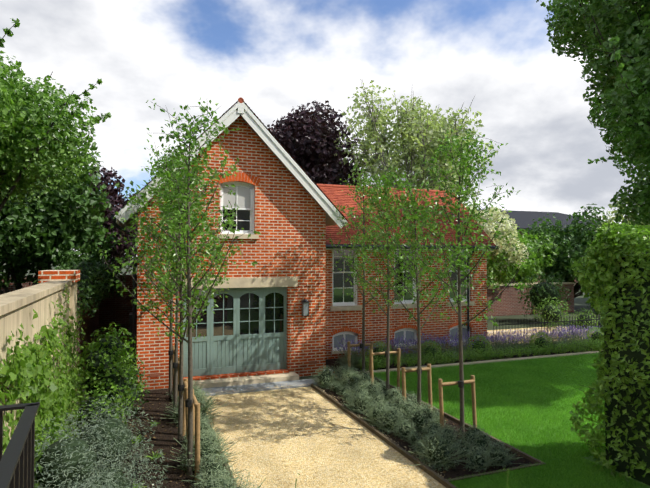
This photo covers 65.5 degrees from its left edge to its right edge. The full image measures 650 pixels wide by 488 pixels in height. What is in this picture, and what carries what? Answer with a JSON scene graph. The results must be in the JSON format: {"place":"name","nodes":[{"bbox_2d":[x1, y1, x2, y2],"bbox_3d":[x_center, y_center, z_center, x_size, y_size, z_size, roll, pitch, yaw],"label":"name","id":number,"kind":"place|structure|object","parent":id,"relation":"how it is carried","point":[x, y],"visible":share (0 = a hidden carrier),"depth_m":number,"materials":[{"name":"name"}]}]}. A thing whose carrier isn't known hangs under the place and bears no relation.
{"place":"outdoors","nodes":[
{"label":"outdoors","id":0,"kind":"place"},
{"bbox_2d":[0,284,88,487],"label":"climbing plant","id":1,"kind":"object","parent":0,"point":[52,338],"depth_m":5.09,"materials":[{"name":"green plant"}]},
{"bbox_2d":[0,275,136,379],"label":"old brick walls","id":2,"kind":"structure","parent":0,"point":[117,310],"depth_m":17.94,"materials":[{"name":"red brick"}]},
{"bbox_2d":[33,245,125,327],"bbox_3d":[-6.603,0.978,13.845,2.009,1.924,9.566,1,-1,-20],"label":"bush","id":3,"kind":"object","parent":2,"relation":"attached to","point":[95,282],"visible":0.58,"depth_m":13.35,"materials":[{"name":"green plant"}]},
{"bbox_2d":[75,388,225,487],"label":"soil bed","id":4,"kind":"object","parent":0,"point":[165,440],"depth_m":8.29,"materials":[{"name":"brown soil"}]},
{"bbox_2d":[34,395,168,487],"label":"rosemary shrubs","id":5,"kind":"object","parent":4,"relation":"on","point":[96,454],"visible":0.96,"depth_m":4.72,"materials":[{"name":"green plant"}]},
{"bbox_2d":[71,323,144,437],"bbox_3d":[-3.788,2.363,8.673,1.324,1.898,1.699,1,-1,-20],"label":"bright shrub","id":6,"kind":"object","parent":4,"relation":"on","point":[104,374],"visible":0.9,"depth_m":8.54,"materials":[{"name":"green plant"}]},
{"bbox_2d":[113,358,148,416],"bbox_3d":[-3.852,2.777,9.689,0.943,1.194,0.980,1,-1,-20],"label":"dark shrub","id":7,"kind":"object","parent":4,"relation":"on","point":[134,393],"visible":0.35,"depth_m":9.67,"materials":[{"name":"green plant"}]},
{"bbox_2d":[132,421,163,487],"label":"bed perennials","id":8,"kind":"object","parent":4,"relation":"on","point":[154,456],"visible":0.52,"depth_m":7.70,"materials":[{"name":"green plant"}]},
{"bbox_2d":[130,141,210,398],"bbox_3d":[-3.289,0.548,11.064,1.636,5.581,2.277,0,-1,2],"label":"pear tree","id":9,"kind":"object","parent":4,"relation":"on","point":[170,356],"visible":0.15,"depth_m":10.90,"materials":[{"name":"green plant"}]},
{"bbox_2d":[100,159,243,441],"bbox_3d":[-2.421,0.904,8.315,2.143,4.735,2.325,0,-1,3],"label":"pear tree","id":10,"kind":"object","parent":4,"relation":"on","point":[167,256],"visible":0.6,"depth_m":8.33,"materials":[{"name":"green plant"}]},
{"bbox_2d":[113,147,237,417],"bbox_3d":[-2.790,0.748,9.819,2.408,5.119,2.118,1,-1,-20],"label":"pear tree","id":11,"kind":"object","parent":4,"relation":"on","point":[175,391],"visible":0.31,"depth_m":9.67,"materials":[{"name":"green plant"}]},
{"bbox_2d":[98,98,260,474],"bbox_3d":[-2.000,0.604,7.099,2.022,5.275,1.979,1,-2,-31],"label":"pear tree","id":12,"kind":"object","parent":4,"relation":"on","point":[187,195],"visible":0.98,"depth_m":7.12,"materials":[{"name":"green plant"}]},
{"bbox_2d":[157,381,265,487],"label":"lavender spikes","id":13,"kind":"object","parent":4,"relation":"on","point":[210,409],"visible":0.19,"depth_m":7.44,"materials":[{"name":"green plant"}]},
{"bbox_2d":[173,380,257,487],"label":"lavender row","id":14,"kind":"object","parent":4,"relation":"on","point":[207,443],"visible":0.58,"depth_m":7.17,"materials":[{"name":"green plant"}]},
{"bbox_2d":[120,387,525,486],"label":"soil litter","id":15,"kind":"object","parent":4,"relation":"on","point":[185,452],"visible":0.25,"depth_m":8.61,"materials":[{"name":"brown soil"}]},
{"bbox_2d":[0,259,603,414],"bbox_3d":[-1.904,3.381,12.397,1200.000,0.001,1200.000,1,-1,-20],"label":"ground","id":16,"kind":"structure","parent":0,"point":[579,302],"depth_m":24.64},
{"bbox_2d":[0,270,79,438],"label":"garden wall","id":17,"kind":"structure","parent":16,"relation":"on","point":[17,307],"depth_m":5.43,"materials":[{"name":"stone"}]},
{"bbox_2d":[0,18,110,210],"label":"green tree","id":18,"kind":"object","parent":16,"relation":"on","point":[33,139],"visible":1,"depth_m":9.24,"materials":[{"name":"green plant"}]},
{"bbox_2d":[0,142,117,293],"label":"screen tree","id":19,"kind":"object","parent":16,"relation":"on","point":[48,229],"visible":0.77,"depth_m":14.40,"materials":[{"name":"green plant"}]},
{"bbox_2d":[76,166,137,274],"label":"tree","id":20,"kind":"object","parent":16,"relation":"on","point":[114,198],"visible":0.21,"depth_m":20.38,"materials":[{"name":"purple plant"}]},
{"bbox_2d":[136,116,325,390],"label":"gable wall","id":21,"kind":"structure","parent":16,"relation":"on","point":[289,219],"depth_m":12.69,"materials":[{"name":"brick"}]},
{"bbox_2d":[150,354,316,376],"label":"wall vents","id":22,"kind":"object","parent":21,"relation":"attached to","point":[158,374],"depth_m":11.68,"materials":[{"name":"red metal"}]},
{"bbox_2d":[183,287,286,376],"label":"garage doors","id":23,"kind":"structure","parent":21,"relation":"attached to","point":[242,330],"depth_m":12.47,"materials":[{"name":"paint"}]},
{"bbox_2d":[301,299,308,315],"bbox_3d":[-0.502,1.621,12.886,0.184,0.427,0.142,1,-1,-20],"label":"wall lamp","id":24,"kind":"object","parent":21,"relation":"attached to","point":[305,307],"depth_m":12.84,"materials":[{"name":"glass"}]},
{"bbox_2d":[183,369,336,395],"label":"door paving","id":25,"kind":"structure","parent":16,"relation":"on","point":[271,379],"depth_m":11.97,"materials":[{"name":"stone"}]},
{"bbox_2d":[267,100,370,185],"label":"copper beech tree","id":26,"kind":"object","parent":16,"relation":"on","point":[307,139],"visible":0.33,"depth_m":36.66,"materials":[{"name":"purple plant"}]},
{"bbox_2d":[168,341,476,481],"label":"tree stakes","id":27,"kind":"object","parent":16,"relation":"on","point":[187,403],"visible":0.62,"depth_m":8.75,"materials":[{"name":"brown wood"}]},
{"bbox_2d":[204,377,543,487],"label":"timber edging","id":28,"kind":"object","parent":16,"relation":"on","point":[446,483],"visible":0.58,"depth_m":7.89,"materials":[{"name":"brown wood"}]},
{"bbox_2d":[326,235,486,358],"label":"front wall","id":29,"kind":"structure","parent":16,"relation":"on","point":[376,326],"depth_m":15.90,"materials":[{"name":"brick"}]},
{"bbox_2d":[175,234,474,353],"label":"stone lintel","id":30,"kind":"structure","parent":29,"relation":"attached to","point":[262,282],"depth_m":12.60,"materials":[{"name":"beige stone"}]},
{"bbox_2d":[220,181,469,350],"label":"windows","id":31,"kind":"structure","parent":30,"relation":"on","point":[242,198],"depth_m":15.42,"materials":[{"name":"white paint"}]},
{"bbox_2d":[215,172,472,335],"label":"brick arches","id":32,"kind":"structure","parent":29,"relation":"in","point":[248,178],"depth_m":12.59,"materials":[{"name":"orange"}]},
{"bbox_2d":[334,79,498,210],"bbox_3d":[5.724,-3.813,36.039,10.174,15.719,11.246,1,-1,-20],"label":"tree","id":33,"kind":"object","parent":16,"relation":"on","point":[426,134],"visible":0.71,"depth_m":34.32,"materials":[{"name":"green plant"}]},
{"bbox_2d":[317,384,534,478],"bbox_3d":[1.415,3.305,9.712,1.750,0.001,5.550,1,-1,-20],"label":"soil bed","id":34,"kind":"object","parent":16,"relation":"on","point":[451,473],"visible":0.2,"depth_m":7.75,"materials":[{"name":"brown soil"}]},
{"bbox_2d":[320,154,404,372],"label":"pear tree","id":35,"kind":"object","parent":34,"relation":"on","point":[362,189],"visible":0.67,"depth_m":12.42,"materials":[{"name":"green plant"}]},
{"bbox_2d":[332,164,442,389],"bbox_3d":[1.344,0.832,11.011,2.570,5.010,1.854,0,-1,15],"label":"pear tree","id":36,"kind":"object","parent":34,"relation":"on","point":[384,197],"visible":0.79,"depth_m":11.03,"materials":[{"name":"green plant"}]},
{"bbox_2d":[309,364,527,471],"bbox_3d":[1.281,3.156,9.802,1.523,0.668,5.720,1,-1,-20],"label":"lavender bed","id":37,"kind":"object","parent":34,"relation":"on","point":[361,393],"visible":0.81,"depth_m":8.80,"materials":[{"name":"green plant"}]},
{"bbox_2d":[373,171,463,409],"bbox_3d":[1.826,0.940,9.819,1.814,4.736,2.028,-1,-2,37],"label":"pear tree","id":38,"kind":"object","parent":34,"relation":"on","point":[414,205],"visible":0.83,"depth_m":9.82,"materials":[{"name":"green plant"}]},
{"bbox_2d":[391,125,534,436],"bbox_3d":[2.285,0.577,8.675,2.084,5.406,2.195,0,-1,-10],"label":"pear tree","id":39,"kind":"object","parent":34,"relation":"on","point":[464,157],"visible":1,"depth_m":8.64,"materials":[{"name":"green plant"}]},
{"bbox_2d":[326,340,601,374],"bbox_3d":[5.647,3.451,15.686,11.550,0.001,2.700,1,-1,-20],"label":"soil bed","id":40,"kind":"object","parent":16,"relation":"on","point":[330,362],"depth_m":14.75,"materials":[{"name":"brown soil"}]},
{"bbox_2d":[110,214,497,365],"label":"gutters and downpipes","id":41,"kind":"object","parent":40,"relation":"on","point":[133,322],"visible":0.67,"depth_m":12.11,"materials":[{"name":"grey metal"}]},
{"bbox_2d":[114,100,494,250],"bbox_3d":[-0.447,-1.592,16.672,11.712,3.601,7.433,1,-1,-20],"label":"bargeboard","id":42,"kind":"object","parent":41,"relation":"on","point":[275,147],"depth_m":12.47,"materials":[{"name":"white wood"}]},
{"bbox_2d":[238,101,243,113],"bbox_3d":[-2.032,-3.299,12.185,0.150,0.310,0.054,1,-1,-20],"label":"barge apex","id":43,"kind":"object","parent":42,"relation":"attached to","point":[241,108],"visible":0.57,"depth_m":12.16,"materials":[{"name":"white wood"}]},
{"bbox_2d":[114,98,495,245],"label":"roof tiles","id":44,"kind":"object","parent":42,"relation":"on","point":[336,195],"visible":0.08,"depth_m":16.72,"materials":[{"name":"red tile"}]},
{"bbox_2d":[238,97,445,192],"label":"ridge tiles","id":45,"kind":"object","parent":44,"relation":"on","point":[241,100],"visible":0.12,"depth_m":17.57,"materials":[{"name":"red tile"}]},
{"bbox_2d":[365,341,392,368],"bbox_3d":[1.502,3.075,14.011,0.753,0.778,0.810,1,-1,-20],"label":"box ball","id":46,"kind":"object","parent":40,"relation":"on","point":[380,348],"visible":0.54,"depth_m":13.90,"materials":[{"name":"green plant"}]},
{"bbox_2d":[421,340,441,364],"bbox_3d":[3.024,3.109,14.522,0.751,0.716,0.740,1,-1,-20],"label":"box ball","id":47,"kind":"object","parent":40,"relation":"on","point":[431,349],"visible":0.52,"depth_m":14.39,"materials":[{"name":"green plant"}]},
{"bbox_2d":[329,324,601,369],"bbox_3d":[5.501,3.052,15.804,11.422,0.818,1.651,1,-1,-20],"label":"lavender bed","id":48,"kind":"object","parent":40,"relation":"on","point":[355,361],"depth_m":15.50,"materials":[{"name":"purple plant"}]},
{"bbox_2d":[466,334,491,358],"bbox_3d":[4.607,3.099,15.147,0.794,0.795,0.802,1,-1,-20],"label":"box ball","id":49,"kind":"object","parent":40,"relation":"on","point":[478,344],"visible":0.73,"depth_m":15.04,"materials":[{"name":"green plant"}]},
{"bbox_2d":[358,338,602,370],"bbox_3d":[6.060,3.213,15.195,11.098,0.446,0.481,1,-1,-20],"label":"low hedge","id":50,"kind":"object","parent":40,"relation":"on","point":[473,355],"visible":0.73,"depth_m":14.63,"materials":[{"name":"green plant"}]},
{"bbox_2d":[529,332,552,353],"bbox_3d":[6.816,3.143,15.954,0.782,0.746,0.744,1,-1,-20],"label":"box ball","id":51,"kind":"object","parent":40,"relation":"on","point":[540,341],"visible":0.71,"depth_m":15.85,"materials":[{"name":"green plant"}]},
{"bbox_2d":[585,327,603,348],"bbox_3d":[9.047,3.139,16.819,0.783,0.765,0.799,1,-1,-20],"label":"box ball","id":52,"kind":"object","parent":40,"relation":"on","point":[595,336],"visible":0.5,"depth_m":16.72,"materials":[{"name":"green plant"}]},
{"bbox_2d":[465,206,528,288],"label":"flowering tree","id":53,"kind":"object","parent":16,"relation":"on","point":[505,228],"visible":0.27,"depth_m":22.27,"materials":[{"name":"white plant"}]},
{"bbox_2d":[475,216,519,287],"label":"tree","id":54,"kind":"object","parent":16,"relation":"on","point":[508,272],"visible":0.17,"depth_m":22.33,"materials":[{"name":"green plant"}]},
{"bbox_2d":[487,282,573,316],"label":"garden wall","id":55,"kind":"structure","parent":16,"relation":"on","point":[509,304],"depth_m":26.40,"materials":[{"name":"brick"}]},
{"bbox_2d":[500,224,562,282],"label":"screen tree","id":56,"kind":"object","parent":16,"relation":"on","point":[533,248],"visible":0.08,"depth_m":27.31,"materials":[{"name":"green plant"}]},
{"bbox_2d":[493,315,599,342],"bbox_3d":[8.621,3.065,18.296,6.163,0.900,0.030,1,-1,-20],"label":"iron fence","id":57,"kind":"object","parent":16,"relation":"on","point":[561,321],"visible":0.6,"depth_m":18.17,"materials":[{"name":"black metal"}]},
{"bbox_2d":[517,268,603,323],"bbox_3d":[13.114,2.409,22.944,8.485,2.678,2.783,0,-1,17],"label":"garden shrub","id":58,"kind":"object","parent":16,"relation":"on","point":[540,291],"visible":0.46,"depth_m":23.56,"materials":[{"name":"green plant"}]},
{"bbox_2d":[533,297,597,329],"bbox_3d":[7.636,2.870,19.832,6.385,1.440,2.356,1,-1,-20],"label":"garden shrub","id":59,"kind":"object","parent":16,"relation":"on","point":[551,311],"visible":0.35,"depth_m":20.55,"materials":[{"name":"green plant"}]},
{"bbox_2d":[526,203,610,297],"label":"screen tree","id":60,"kind":"object","parent":16,"relation":"on","point":[576,241],"visible":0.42,"depth_m":28.39,"materials":[{"name":"green plant"}]},
{"bbox_2d":[536,0,649,225],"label":"dark tree","id":61,"kind":"object","parent":16,"relation":"on","point":[615,35],"visible":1,"depth_m":13.35,"materials":[{"name":"green plant"}]},
{"bbox_2d":[569,213,649,485],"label":"beech hedge","id":62,"kind":"object","parent":16,"relation":"on","point":[616,259],"visible":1,"depth_m":7.09,"materials":[{"name":"green plant"}]},
{"bbox_2d":[598,178,646,227],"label":"tree","id":63,"kind":"object","parent":16,"relation":"on","point":[611,217],"visible":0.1,"depth_m":23.33,"materials":[{"name":"beige plant"}]},
{"bbox_3d":[0.077,2.497,2.216,5.800,1.250,0.700,1,-1,-20],"label":"terrace retaining wall","id":64,"kind":"object","parent":16,"relation":"on","visible":0},
{"bbox_2d":[0,402,39,487],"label":"railing","id":65,"kind":"object","parent":64,"relation":"on","point":[17,464],"visible":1,"depth_m":1.96,"materials":[{"name":"black metal"}]},
{"bbox_2d":[295,469,508,487],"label":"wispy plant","id":66,"kind":"object","parent":64,"relation":"on","point":[503,469],"visible":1,"depth_m":2.73,"materials":[{"name":"green plant"}]},
{"bbox_2d":[204,386,445,487],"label":"gravel drive","id":67,"kind":"structure","parent":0,"point":[310,435],"depth_m":8.15,"materials":[{"name":"beige gravel"}]},
{"bbox_2d":[203,382,450,478],"bbox_3d":[0.435,3.192,6.021,3.295,0.054,12.426,1,-1,-20],"label":"edging","id":68,"kind":"object","parent":67,"relation":"on","point":[301,385],"visible":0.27,"depth_m":11.40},
{"bbox_2d":[0,0,649,256],"label":"sky","id":69,"kind":"structure","parent":0,"point":[278,56],"materials":[{"name":"white"}]},
{"bbox_2d":[373,353,604,462],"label":"lawn","id":70,"kind":"structure","parent":0,"point":[522,417],"depth_m":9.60,"materials":[{"name":"green plant"}]},
{"bbox_2d":[365,350,602,374],"bbox_3d":[6.199,3.401,15.065,10.950,0.070,0.150,1,-1,-20],"label":"stone lawn edge","id":71,"kind":"object","parent":70,"relation":"on","point":[486,361],"visible":0.44,"depth_m":14.55,"materials":[{"name":"grey stone"}]},
{"bbox_2d":[487,326,586,345],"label":"path","id":72,"kind":"structure","parent":0,"point":[524,328],"depth_m":21.18,"materials":[{"name":"beige gravel"}]},
{"bbox_2d":[487,326,590,341],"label":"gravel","id":73,"kind":"structure","parent":72,"relation":"on","point":[522,332],"depth_m":19.86,"materials":[{"name":"beige gravel"}]},
{"bbox_2d":[477,209,600,283],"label":"building","id":74,"kind":"structure","parent":0,"point":[523,219],"depth_m":57.77,"materials":[{"name":"brick"}]},
{"bbox_2d":[449,455,649,487],"bbox_3d":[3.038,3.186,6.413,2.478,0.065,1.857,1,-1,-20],"label":"lawn grass","id":75,"kind":"structure","parent":0,"point":[577,472],"depth_m":6.89,"materials":[{"name":"green plant"}]}
]}

